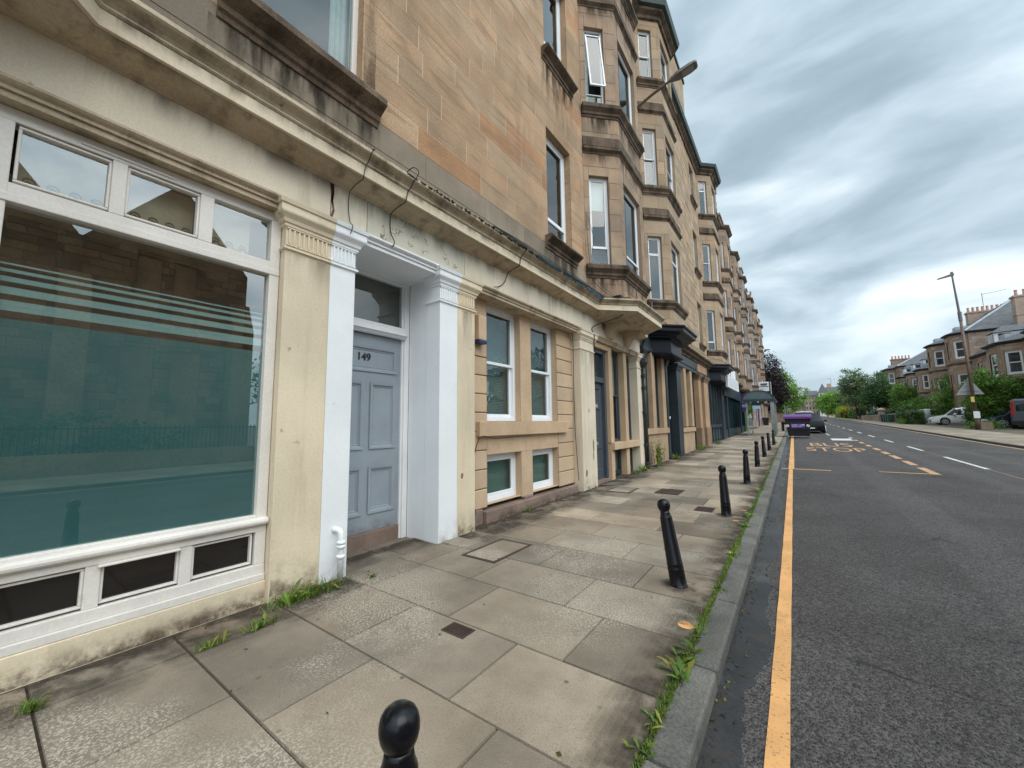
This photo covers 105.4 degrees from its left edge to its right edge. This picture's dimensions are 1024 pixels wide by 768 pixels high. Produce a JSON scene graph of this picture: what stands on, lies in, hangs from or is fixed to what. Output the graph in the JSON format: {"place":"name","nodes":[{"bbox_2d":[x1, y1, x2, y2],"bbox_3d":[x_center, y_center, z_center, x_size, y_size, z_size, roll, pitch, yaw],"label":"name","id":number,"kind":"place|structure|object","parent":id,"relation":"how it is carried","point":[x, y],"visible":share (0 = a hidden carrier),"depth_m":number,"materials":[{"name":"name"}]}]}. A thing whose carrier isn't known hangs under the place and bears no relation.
{"place":"outdoors","nodes":[
{"label":"outdoors","id":0,"kind":"place"},
{"bbox_2d":[0,422,786,767],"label":"pavement","id":1,"kind":"structure","parent":0,"point":[360,656],"depth_m":2.65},
{"bbox_2d":[0,0,664,693],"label":"tenement building","id":2,"kind":"structure","parent":1,"relation":"on","point":[242,368],"depth_m":3.93,"materials":[{"name":"stone"}]},
{"bbox_2d":[261,0,358,74],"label":"window","id":3,"kind":"structure","parent":2,"relation":"in","point":[332,25],"depth_m":5.02,"materials":[{"name":"white glass"}]},
{"bbox_2d":[348,149,374,233],"bbox_3d":[-1.708,-2.176,4.414,0.401,1.001,0.084,-3,-6,20],"label":"cable","id":4,"kind":"object","parent":2,"relation":"attached to","point":[354,186],"visible":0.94,"depth_m":4.41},
{"bbox_2d":[347,331,400,536],"bbox_3d":[-1.995,0.636,5.293,0.063,2.672,1.120,-5,-7,35],"label":"door","id":5,"kind":"structure","parent":2,"relation":"in","point":[375,392],"depth_m":5.39,"materials":[{"name":"wood"}]},
{"bbox_2d":[390,167,418,246],"bbox_3d":[-1.365,-2.204,4.890,0.423,0.991,0.063,-3,-6,20],"label":"cable","id":6,"kind":"object","parent":2,"relation":"attached to","point":[403,203],"visible":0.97,"depth_m":4.89,"materials":[{"name":"rubber"}]},
{"bbox_2d":[486,305,515,420],"bbox_3d":[-0.466,-0.342,7.380,0.550,2.092,1.030,-5,-7,35],"label":"window","id":7,"kind":"structure","parent":2,"relation":"in","point":[504,358],"depth_m":7.52,"materials":[{"name":"glass"}]},
{"bbox_2d":[487,452,515,501],"bbox_3d":[-0.288,1.659,7.061,0.150,0.820,1.056,-5,-7,35],"label":"window","id":8,"kind":"structure","parent":2,"relation":"in","point":[501,468],"depth_m":7.22,"materials":[{"name":"white plastic"}]},
{"bbox_2d":[530,322,551,420],"bbox_3d":[0.361,-0.234,8.523,0.550,2.092,1.040,-5,-7,35],"label":"window","id":9,"kind":"structure","parent":2,"relation":"in","point":[541,391],"depth_m":8.70,"materials":[{"name":"glass"}]},
{"bbox_2d":[532,448,552,489],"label":"window","id":10,"kind":"structure","parent":2,"relation":"in","point":[542,458],"depth_m":8.42,"materials":[{"name":"white plastic"}]},
{"bbox_2d":[523,137,565,242],"bbox_3d":[0.766,-4.472,9.426,0.550,2.620,1.160,-5,-7,35],"label":"window","id":11,"kind":"structure","parent":2,"relation":"in","point":[555,160],"depth_m":9.86,"materials":[{"name":"glass"}]},
{"bbox_2d":[543,0,560,60],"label":"window","id":12,"kind":"structure","parent":2,"relation":"in","point":[551,8],"depth_m":10.38,"materials":[{"name":"white plastic"}]},
{"bbox_2d":[572,334,578,478],"bbox_3d":[1.470,0.499,9.120,0.101,3.452,0.051,3,-7,-34],"label":"cable","id":13,"kind":"object","parent":2,"relation":"attached to","point":[574,404],"visible":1,"depth_m":9.12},
{"bbox_2d":[580,30,605,123],"bbox_3d":[2.247,-8.759,11.012,0.552,2.400,0.858,0,-6,-9],"label":"window","id":14,"kind":"structure","parent":2,"relation":"in","point":[594,69],"depth_m":11.15,"materials":[{"name":"glass"}]},
{"bbox_2d":[583,178,609,263],"bbox_3d":[2.282,-4.303,10.653,0.552,2.500,0.651,0,-6,-9],"label":"window","id":15,"kind":"structure","parent":2,"relation":"in","point":[600,254],"depth_m":10.65,"materials":[{"name":"glass"}]},
{"bbox_2d":[595,382,603,478],"bbox_3d":[2.203,1.222,10.302,0.033,2.560,0.970,-5,-7,35],"label":"door","id":16,"kind":"structure","parent":2,"relation":"in","point":[598,396],"depth_m":10.52,"materials":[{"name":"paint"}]},
{"bbox_2d":[611,351,620,440],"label":"window","id":17,"kind":"structure","parent":2,"relation":"in","point":[613,354],"depth_m":11.84,"materials":[{"name":"glass"}]},
{"bbox_2d":[615,449,621,474],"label":"window","id":18,"kind":"structure","parent":2,"relation":"in","point":[617,471],"depth_m":11.56,"materials":[{"name":"teal paint"}]},
{"bbox_2d":[618,51,631,124],"bbox_3d":[3.137,-8.679,11.886,0.550,2.400,1.400,-5,-7,35],"label":"window","id":19,"kind":"structure","parent":2,"relation":"in","point":[624,76],"depth_m":12.40,"materials":[{"name":"glass"}]},
{"bbox_2d":[616,26,635,325],"bbox_3d":[3.123,-5.910,10.742,0.080,8.703,0.506,-5,-7,35],"label":"cable","id":20,"kind":"object","parent":2,"relation":"attached to","point":[623,171],"visible":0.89,"depth_m":10.61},
{"bbox_2d":[626,356,631,439],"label":"window","id":21,"kind":"structure","parent":2,"relation":"in","point":[627,363],"depth_m":12.62,"materials":[{"name":"glass"}]},
{"bbox_2d":[623,190,638,274],"bbox_3d":[3.189,-4.233,11.426,0.550,2.500,1.400,-5,-7,35],"label":"window","id":22,"kind":"structure","parent":2,"relation":"in","point":[629,207],"depth_m":11.93,"materials":[{"name":"glass"}]},
{"bbox_2d":[640,302,652,468],"bbox_3d":[4.476,0.055,12.832,0.544,5.570,0.296,-2,-6,13],"label":"downpipe","id":23,"kind":"object","parent":2,"relation":"attached to","point":[643,362],"visible":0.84,"depth_m":12.77,"materials":[{"name":"metal"}]},
{"bbox_2d":[0,446,777,767],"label":"pavement grime","id":24,"kind":"object","parent":1,"relation":"on","point":[624,752],"visible":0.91,"depth_m":2.82,"materials":[{"name":"green"}]},
{"bbox_2d":[11,691,57,718],"bbox_3d":[-2.749,1.832,2.215,0.207,0.070,0.163,0,-6,-9],"label":"weed tuft","id":25,"kind":"object","parent":24,"relation":"on","point":[32,706],"visible":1,"depth_m":2.23,"materials":[{"name":"green plant"}]},
{"bbox_2d":[193,629,239,651],"bbox_3d":[-2.194,1.895,2.902,0.294,0.072,0.195,5,-8,-44],"label":"weed tuft","id":26,"kind":"object","parent":24,"relation":"on","point":[224,634],"visible":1,"depth_m":2.87,"materials":[{"name":"green plant"}]},
{"bbox_2d":[238,611,283,636],"bbox_3d":[-2.024,1.909,3.146,0.214,0.090,0.336,-5,-7,35],"label":"weed tuft","id":27,"kind":"object","parent":24,"relation":"on","point":[257,625],"visible":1,"depth_m":3.13,"materials":[{"name":"green plant"}]},
{"bbox_2d":[240,569,350,619],"bbox_3d":[-1.939,1.927,3.615,0.451,0.147,1.130,-5,-7,35],"label":"weed tuft","id":28,"kind":"object","parent":24,"relation":"on","point":[298,595],"visible":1,"depth_m":3.64,"materials":[{"name":"green plant"}]},
{"bbox_2d":[651,438,666,466],"bbox_3d":[4.935,2.307,13.169,0.629,0.940,0.466,3,-7,-34],"label":"wild plant","id":29,"kind":"object","parent":24,"relation":"on","point":[658,456],"visible":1,"depth_m":13.19,"materials":[{"name":"green plant"}]},
{"bbox_2d":[346,537,434,574],"bbox_3d":[-1.682,2.161,4.921,0.660,0.054,1.320,-5,-7,35],"label":"entrance flagstone","id":30,"kind":"object","parent":1,"relation":"on","point":[376,558],"visible":0.64,"depth_m":4.92,"materials":[{"name":"stone"}]},
{"bbox_2d":[378,699,419,767],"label":"bollard","id":31,"kind":"object","parent":1,"relation":"on","point":[398,727],"visible":1,"depth_m":1.15,"materials":[{"name":"black metal"}]},
{"bbox_2d":[441,622,474,638],"bbox_3d":[-0.420,1.928,3.035,0.230,0.040,0.150,-5,-7,35],"label":"inspection cover","id":32,"kind":"object","parent":1,"relation":"on","point":[458,630],"visible":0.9,"depth_m":3.02,"materials":[{"name":"brown metal"}]},
{"bbox_2d":[461,538,531,563],"bbox_3d":[-0.174,2.119,4.949,0.520,0.036,0.820,-5,-7,35],"label":"inspection cover","id":33,"kind":"object","parent":1,"relation":"on","point":[494,551],"visible":0.69,"depth_m":4.91,"materials":[{"name":"beige concrete"}]},
{"bbox_2d":[606,486,638,492],"bbox_3d":[2.562,2.457,9.022,0.550,0.036,0.750,-5,-7,35],"label":"inspection cover","id":34,"kind":"object","parent":1,"relation":"on","point":[618,489],"visible":0.66,"depth_m":9.00,"materials":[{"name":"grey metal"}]},
{"bbox_2d":[654,488,684,494],"bbox_3d":[3.514,2.405,8.679,0.500,0.040,0.700,-5,-7,35],"label":"inspection cover","id":35,"kind":"object","parent":1,"relation":"on","point":[670,491],"visible":0.84,"depth_m":8.64,"materials":[{"name":"grey metal"}]},
{"bbox_2d":[657,499,687,588],"bbox_3d":[1.575,1.566,3.873,0.164,0.828,0.164,-15,-13,34],"label":"bollard","id":36,"kind":"object","parent":1,"relation":"on","point":[676,573],"visible":0.99,"depth_m":3.81,"materials":[{"name":"black metal"}]},
{"bbox_2d":[621,441,781,767],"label":"kerb grass","id":37,"kind":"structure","parent":1,"relation":"on","point":[683,670],"depth_m":2.56,"materials":[{"name":"plant"}]},
{"bbox_2d":[693,506,715,512],"bbox_3d":[3.438,2.246,6.954,0.300,0.040,0.400,-5,-7,35],"label":"inspection cover","id":38,"kind":"object","parent":1,"relation":"on","point":[705,509],"visible":0.88,"depth_m":6.92,"materials":[{"name":"grey metal"}]},
{"bbox_2d":[677,508,745,628],"bbox_3d":[3.101,2.120,5.776,0.465,0.066,6.574,-5,-7,35],"label":"paint spill","id":39,"kind":"object","parent":1,"relation":"on","point":[685,624],"visible":0.97,"depth_m":3.07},
{"bbox_2d":[718,465,731,516],"bbox_3d":[3.562,1.785,6.550,0.164,0.828,0.164,-7,-8,35],"label":"bollard","id":40,"kind":"object","parent":1,"relation":"on","point":[725,500],"visible":1,"depth_m":6.50,"materials":[{"name":"black metal"}]},
{"bbox_2d":[742,449,750,483],"bbox_3d":[5.734,2.019,9.549,0.164,0.828,0.164,-4,-7,36],"label":"bollard","id":41,"kind":"object","parent":1,"relation":"on","point":[746,475],"visible":1,"depth_m":9.50,"materials":[{"name":"black metal"}]},
{"bbox_2d":[754,441,759,466],"bbox_3d":[7.899,2.253,12.578,0.164,0.828,0.164,-3,-6,36],"label":"bollard","id":42,"kind":"object","parent":1,"relation":"on","point":[756,453],"visible":1,"depth_m":12.53,"materials":[{"name":"black metal"}]},
{"bbox_2d":[742,390,777,435],"bbox_3d":[20.764,2.491,32.511,2.240,3.680,4.620,-5,-7,35],"label":"bus shelter","id":43,"kind":"object","parent":1,"relation":"on","point":[755,396],"visible":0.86,"depth_m":31.01,"materials":[{"name":"paint"}]},
{"bbox_2d":[758,381,771,393],"bbox_3d":[22.859,2.097,35.007,0.960,4.600,0.114,-5,-7,35],"label":"bus stop sign","id":44,"kind":"object","parent":1,"relation":"on","point":[763,386],"visible":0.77,"depth_m":35.16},
{"bbox_2d":[666,0,1023,402],"label":"sky","id":45,"kind":"structure","parent":0,"point":[866,154],"materials":[{"name":"grey"}]},
{"bbox_2d":[739,416,1023,767],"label":"road","id":46,"kind":"structure","parent":0,"point":[907,627],"depth_m":3.53,"materials":[{"name":"asphalt"}]},
{"bbox_2d":[696,435,789,767],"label":"gutter strip","id":47,"kind":"object","parent":46,"relation":"on","point":[725,732],"visible":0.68,"depth_m":2.82,"materials":[{"name":"asphalt"}]},
{"bbox_2d":[176,472,779,761],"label":"leaf litter","id":48,"kind":"object","parent":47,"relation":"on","point":[560,754],"visible":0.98,"depth_m":2.90,"materials":[{"name":"plant"}]},
{"bbox_2d":[699,463,780,765],"bbox_3d":[4.593,2.269,6.967,0.070,0.199,18.985,-5,-7,35],"label":"gutter grit","id":49,"kind":"object","parent":47,"relation":"on","point":[704,757],"visible":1,"depth_m":2.91,"materials":[{"name":"gravel"}]},
{"bbox_2d":[764,436,793,767],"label":"yellow line","id":50,"kind":"object","parent":46,"relation":"on","point":[777,751],"visible":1,"depth_m":2.71,"materials":[{"name":"paint"}]},
{"bbox_2d":[781,414,811,437],"bbox_3d":[21.086,3.119,28.878,1.850,1.720,1.780,-5,-7,35],"label":"communal bin","id":51,"kind":"object","parent":46,"relation":"on","point":[797,424],"visible":1,"depth_m":28.24,"materials":[{"name":"plastic"}]},
{"bbox_2d":[801,413,826,432],"bbox_3d":[27.916,3.641,36.638,2.535,1.820,5.240,-5,-7,35],"label":"parked car","id":52,"kind":"object","parent":46,"relation":"on","point":[817,423],"visible":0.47,"depth_m":34.66,"materials":[{"name":"black metal"}]},
{"bbox_2d":[781,440,940,474],"bbox_3d":[15.563,3.187,18.996,3.660,0.272,18.230,-5,-7,35],"label":"bus stop marking","id":53,"kind":"object","parent":46,"relation":"on","point":[923,469],"visible":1,"depth_m":12.35,"materials":[{"name":"paint"}]},
{"bbox_2d":[825,423,987,468],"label":"white line","id":54,"kind":"object","parent":46,"relation":"on","point":[913,448],"visible":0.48,"depth_m":18.07,"materials":[{"name":"paint"}]},
{"bbox_2d":[824,416,1023,444],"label":"pavement","id":55,"kind":"structure","parent":0,"point":[1017,439],"depth_m":29.35,"materials":[{"name":"concrete"}]},
{"bbox_2d":[937,272,983,429],"bbox_3d":[38.919,-3.001,33.677,1.920,13.853,0.470,-5,-7,35],"label":"street lamp","id":56,"kind":"object","parent":55,"relation":"on","point":[970,387],"visible":1,"depth_m":33.44,"materials":[{"name":"metal"}]},
{"bbox_2d":[834,416,1023,434],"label":"front garden","id":57,"kind":"object","parent":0,"point":[1017,430],"visible":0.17,"depth_m":35.02,"materials":[{"name":"plant"}]},
{"bbox_2d":[836,408,865,417],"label":"hedge","id":58,"kind":"object","parent":57,"relation":"on","point":[852,413],"visible":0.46,"depth_m":101.14,"materials":[{"name":"green plant"}]},
{"bbox_2d":[849,370,901,411],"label":"garden tree","id":59,"kind":"object","parent":57,"relation":"on","point":[874,394],"visible":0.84,"depth_m":77.48,"materials":[{"name":"green plant"}]},
{"bbox_2d":[867,409,900,414],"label":"hedge","id":60,"kind":"object","parent":57,"relation":"on","point":[889,411],"visible":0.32,"depth_m":69.94,"materials":[{"name":"green plant"}]},
{"bbox_2d":[894,409,925,424],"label":"hedge","id":61,"kind":"object","parent":57,"relation":"on","point":[916,416],"visible":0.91,"depth_m":48.67,"materials":[{"name":"green plant"}]},
{"bbox_2d":[895,403,925,417],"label":"garden shrub","id":62,"kind":"object","parent":57,"relation":"on","point":[902,408],"visible":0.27,"depth_m":54.09,"materials":[{"name":"green plant"}]},
{"bbox_2d":[898,395,934,410],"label":"garden shrub","id":63,"kind":"object","parent":57,"relation":"on","point":[919,402],"visible":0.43,"depth_m":60.53,"materials":[{"name":"green plant"}]},
{"bbox_2d":[921,409,947,420],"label":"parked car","id":64,"kind":"object","parent":57,"relation":"on","point":[927,412],"visible":0.01,"depth_m":54.60,"materials":[{"name":"silver metal"}]},
{"bbox_2d":[926,373,955,416],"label":"garden shrub","id":65,"kind":"object","parent":57,"relation":"on","point":[944,398],"visible":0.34,"depth_m":52.46,"materials":[{"name":"green plant"}]},
{"bbox_2d":[928,407,967,424],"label":"parked car","id":66,"kind":"object","parent":57,"relation":"on","point":[947,417],"visible":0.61,"depth_m":44.63,"materials":[{"name":"white metal"}]},
{"bbox_2d":[963,418,1008,428],"bbox_3d":[41.478,3.544,34.239,2.371,1.182,2.416,2,-6,-22],"label":"garden shrub","id":67,"kind":"object","parent":57,"relation":"on","point":[971,426],"visible":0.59,"depth_m":34.15,"materials":[{"name":"green plant"}]},
{"bbox_2d":[981,407,1011,426],"bbox_3d":[46.002,2.919,35.154,4.740,1.900,2.535,-5,-7,35],"label":"parked car","id":68,"kind":"object","parent":57,"relation":"on","point":[1005,415],"visible":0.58,"depth_m":35.23,"materials":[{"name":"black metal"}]},
{"bbox_2d":[1010,398,1023,428],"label":"parked van","id":69,"kind":"object","parent":57,"relation":"on","point":[1017,411],"visible":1,"depth_m":31.83,"materials":[{"name":"metal"}]},
{"bbox_3d":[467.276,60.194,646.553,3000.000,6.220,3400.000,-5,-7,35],"label":"ground","id":70,"kind":"structure","parent":0,"visible":0},
{"bbox_2d":[616,0,734,465],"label":"tenement building","id":71,"kind":"structure","parent":70,"relation":"on","point":[685,379],"depth_m":16.64,"materials":[{"name":"stone"}]},
{"bbox_2d":[637,31,650,76],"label":"window","id":72,"kind":"structure","parent":71,"relation":"in","point":[643,38],"depth_m":15.99,"materials":[{"name":"glass"}]},
{"bbox_2d":[642,130,656,184],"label":"window","id":73,"kind":"structure","parent":71,"relation":"in","point":[648,136],"depth_m":15.55,"materials":[{"name":"glass"}]},
{"bbox_2d":[648,237,662,299],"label":"window","id":74,"kind":"structure","parent":71,"relation":"in","point":[655,272],"depth_m":15.13,"materials":[{"name":"glass"}]},
{"bbox_2d":[654,358,659,427],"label":"window","id":75,"kind":"structure","parent":71,"relation":"in","point":[655,361],"depth_m":15.15,"materials":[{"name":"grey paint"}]},
{"bbox_2d":[660,48,666,85],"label":"window","id":76,"kind":"structure","parent":71,"relation":"in","point":[663,66],"depth_m":17.05,"materials":[{"name":"white plastic"}]},
{"bbox_2d":[637,60,697,108],"bbox_3d":[5.367,-10.460,13.884,2.300,0.842,0.374,-5,-7,35],"label":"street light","id":77,"kind":"object","parent":71,"relation":"attached to","point":[685,70],"visible":0.95,"depth_m":13.54,"materials":[{"name":"paint"}]},
{"bbox_2d":[665,142,672,190],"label":"window","id":78,"kind":"structure","parent":71,"relation":"in","point":[668,155],"depth_m":16.61,"materials":[{"name":"glass"}]},
{"bbox_2d":[667,367,672,455],"bbox_3d":[6.443,1.068,16.435,0.242,4.010,1.250,-5,-7,35],"label":"shop door","id":79,"kind":"structure","parent":71,"relation":"in","point":[667,367],"depth_m":16.67,"materials":[{"name":"blue paint"}]},
{"bbox_2d":[671,245,679,303],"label":"window","id":80,"kind":"structure","parent":71,"relation":"in","point":[674,255],"depth_m":16.17,"materials":[{"name":"white plastic"}]},
{"bbox_2d":[690,374,696,447],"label":"window","id":81,"kind":"structure","parent":71,"relation":"in","point":[692,374],"depth_m":20.67,"materials":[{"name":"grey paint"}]},
{"bbox_2d":[698,182,706,213],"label":"window","id":82,"kind":"structure","parent":71,"relation":"in","point":[702,197],"depth_m":25.86,"materials":[{"name":"glass"}]},
{"bbox_2d":[702,245,710,280],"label":"window","id":83,"kind":"structure","parent":71,"relation":"in","point":[706,257],"depth_m":25.39,"materials":[{"name":"glass"}]},
{"bbox_2d":[704,311,715,349],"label":"window","id":84,"kind":"structure","parent":71,"relation":"in","point":[710,317],"depth_m":24.97,"materials":[{"name":"glass"}]},
{"bbox_2d":[725,375,738,391],"bbox_3d":[16.139,0.014,28.522,0.145,0.810,6.250,-5,-7,35],"label":"hoarding sign","id":85,"kind":"object","parent":71,"relation":"attached to","point":[731,383],"visible":1,"depth_m":27.61,"materials":[{"name":"plastic"}]},
{"bbox_2d":[641,430,787,767],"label":"kerb","id":86,"kind":"structure","parent":70,"relation":"on","point":[680,734],"depth_m":2.57,"materials":[{"name":"stone"}]},
{"bbox_2d":[715,190,749,438],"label":"tenement building","id":87,"kind":"structure","parent":70,"relation":"on","point":[735,416],"depth_m":33.29,"materials":[{"name":"brown stone"}]},
{"bbox_2d":[737,262,758,426],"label":"tenement building","id":88,"kind":"structure","parent":70,"relation":"on","point":[748,327],"depth_m":45.79,"materials":[{"name":"grey stone"}]},
{"bbox_2d":[748,291,768,425],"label":"tenement building","id":89,"kind":"structure","parent":70,"relation":"on","point":[761,375],"depth_m":61.15,"materials":[{"name":"brown stone"}]},
{"bbox_2d":[768,412,784,422],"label":"garden wall","id":90,"kind":"structure","parent":70,"relation":"on","point":[780,416],"depth_m":79.04,"materials":[{"name":"brown stone"}]},
{"bbox_2d":[763,348,800,411],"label":"copper beech tree","id":91,"kind":"object","parent":70,"relation":"on","point":[777,390],"visible":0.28,"depth_m":83.31,"materials":[{"name":"purple plant"}]},
{"bbox_2d":[771,370,811,414],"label":"street tree","id":92,"kind":"object","parent":70,"relation":"on","point":[793,405],"visible":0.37,"depth_m":113.90,"materials":[{"name":"green plant"}]},
{"bbox_2d":[803,388,818,413],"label":"tenement building","id":93,"kind":"structure","parent":70,"relation":"on","point":[809,406],"depth_m":254.44,"materials":[{"name":"grey"}]},
{"bbox_2d":[816,388,843,416],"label":"street tree","id":94,"kind":"object","parent":70,"relation":"on","point":[828,405],"visible":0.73,"depth_m":144.77,"materials":[{"name":"green plant"}]},
{"bbox_2d":[833,368,871,418],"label":"garden tree","id":95,"kind":"object","parent":70,"relation":"on","point":[852,386],"visible":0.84,"depth_m":93.85,"materials":[{"name":"green plant"}]},
{"bbox_2d":[857,408,896,422],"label":"garden wall","id":96,"kind":"structure","parent":70,"relation":"on","point":[875,417],"depth_m":72.47,"materials":[{"name":"beige stone"}]},
{"bbox_2d":[875,350,926,409],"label":"villa","id":97,"kind":"object","parent":70,"relation":"on","point":[894,370],"visible":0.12,"depth_m":84.36,"materials":[{"name":"brown stone"}]},
{"bbox_2d":[885,380,917,408],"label":"garden tree","id":98,"kind":"object","parent":70,"relation":"on","point":[902,391],"visible":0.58,"depth_m":69.76,"materials":[{"name":"green plant"}]},
{"bbox_2d":[822,416,1023,447],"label":"kerb","id":99,"kind":"structure","parent":70,"relation":"on","point":[995,442],"depth_m":24.96,"materials":[{"name":"stone"}]},
{"bbox_2d":[895,356,971,401],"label":"villa","id":100,"kind":"object","parent":70,"relation":"on","point":[915,374],"visible":0.22,"depth_m":65.97,"materials":[{"name":"brown stone"}]},
{"bbox_2d":[922,374,929,388],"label":"window","id":101,"kind":"structure","parent":100,"relation":"in","point":[925,378],"depth_m":63.81,"materials":[{"name":"white plastic"}]},
{"bbox_2d":[923,300,1013,408],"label":"villa","id":102,"kind":"object","parent":70,"relation":"on","point":[945,354],"visible":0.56,"depth_m":50.23,"materials":[{"name":"beige stone"}]},
{"bbox_2d":[933,350,944,366],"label":"window","id":103,"kind":"structure","parent":102,"relation":"in","point":[939,360],"depth_m":57.08,"materials":[{"name":"white plastic"}]},
{"bbox_2d":[953,340,964,358],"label":"window","id":104,"kind":"structure","parent":102,"relation":"in","point":[958,345],"depth_m":50.04,"materials":[{"name":"white plastic"}]},
{"bbox_2d":[957,373,967,387],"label":"window","id":105,"kind":"structure","parent":102,"relation":"in","point":[962,376],"depth_m":49.72,"materials":[{"name":"white plastic"}]},
{"bbox_2d":[955,366,1023,422],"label":"garden shrub","id":106,"kind":"object","parent":70,"relation":"on","point":[993,399],"visible":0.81,"depth_m":37.61,"materials":[{"name":"green plant"}]},
{"bbox_2d":[969,289,1023,425],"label":"villa","id":107,"kind":"object","parent":70,"relation":"on","point":[1002,351],"visible":0.34,"depth_m":40.20,"materials":[{"name":"beige stone"}]},
{"bbox_2d":[990,354,998,376],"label":"window","id":108,"kind":"structure","parent":107,"relation":"in","point":[993,357],"depth_m":40.44,"materials":[{"name":"glass"}]},
{"bbox_2d":[1004,349,1023,374],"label":"window","id":109,"kind":"structure","parent":107,"relation":"in","point":[1013,358],"depth_m":38.13,"materials":[{"name":"glass"}]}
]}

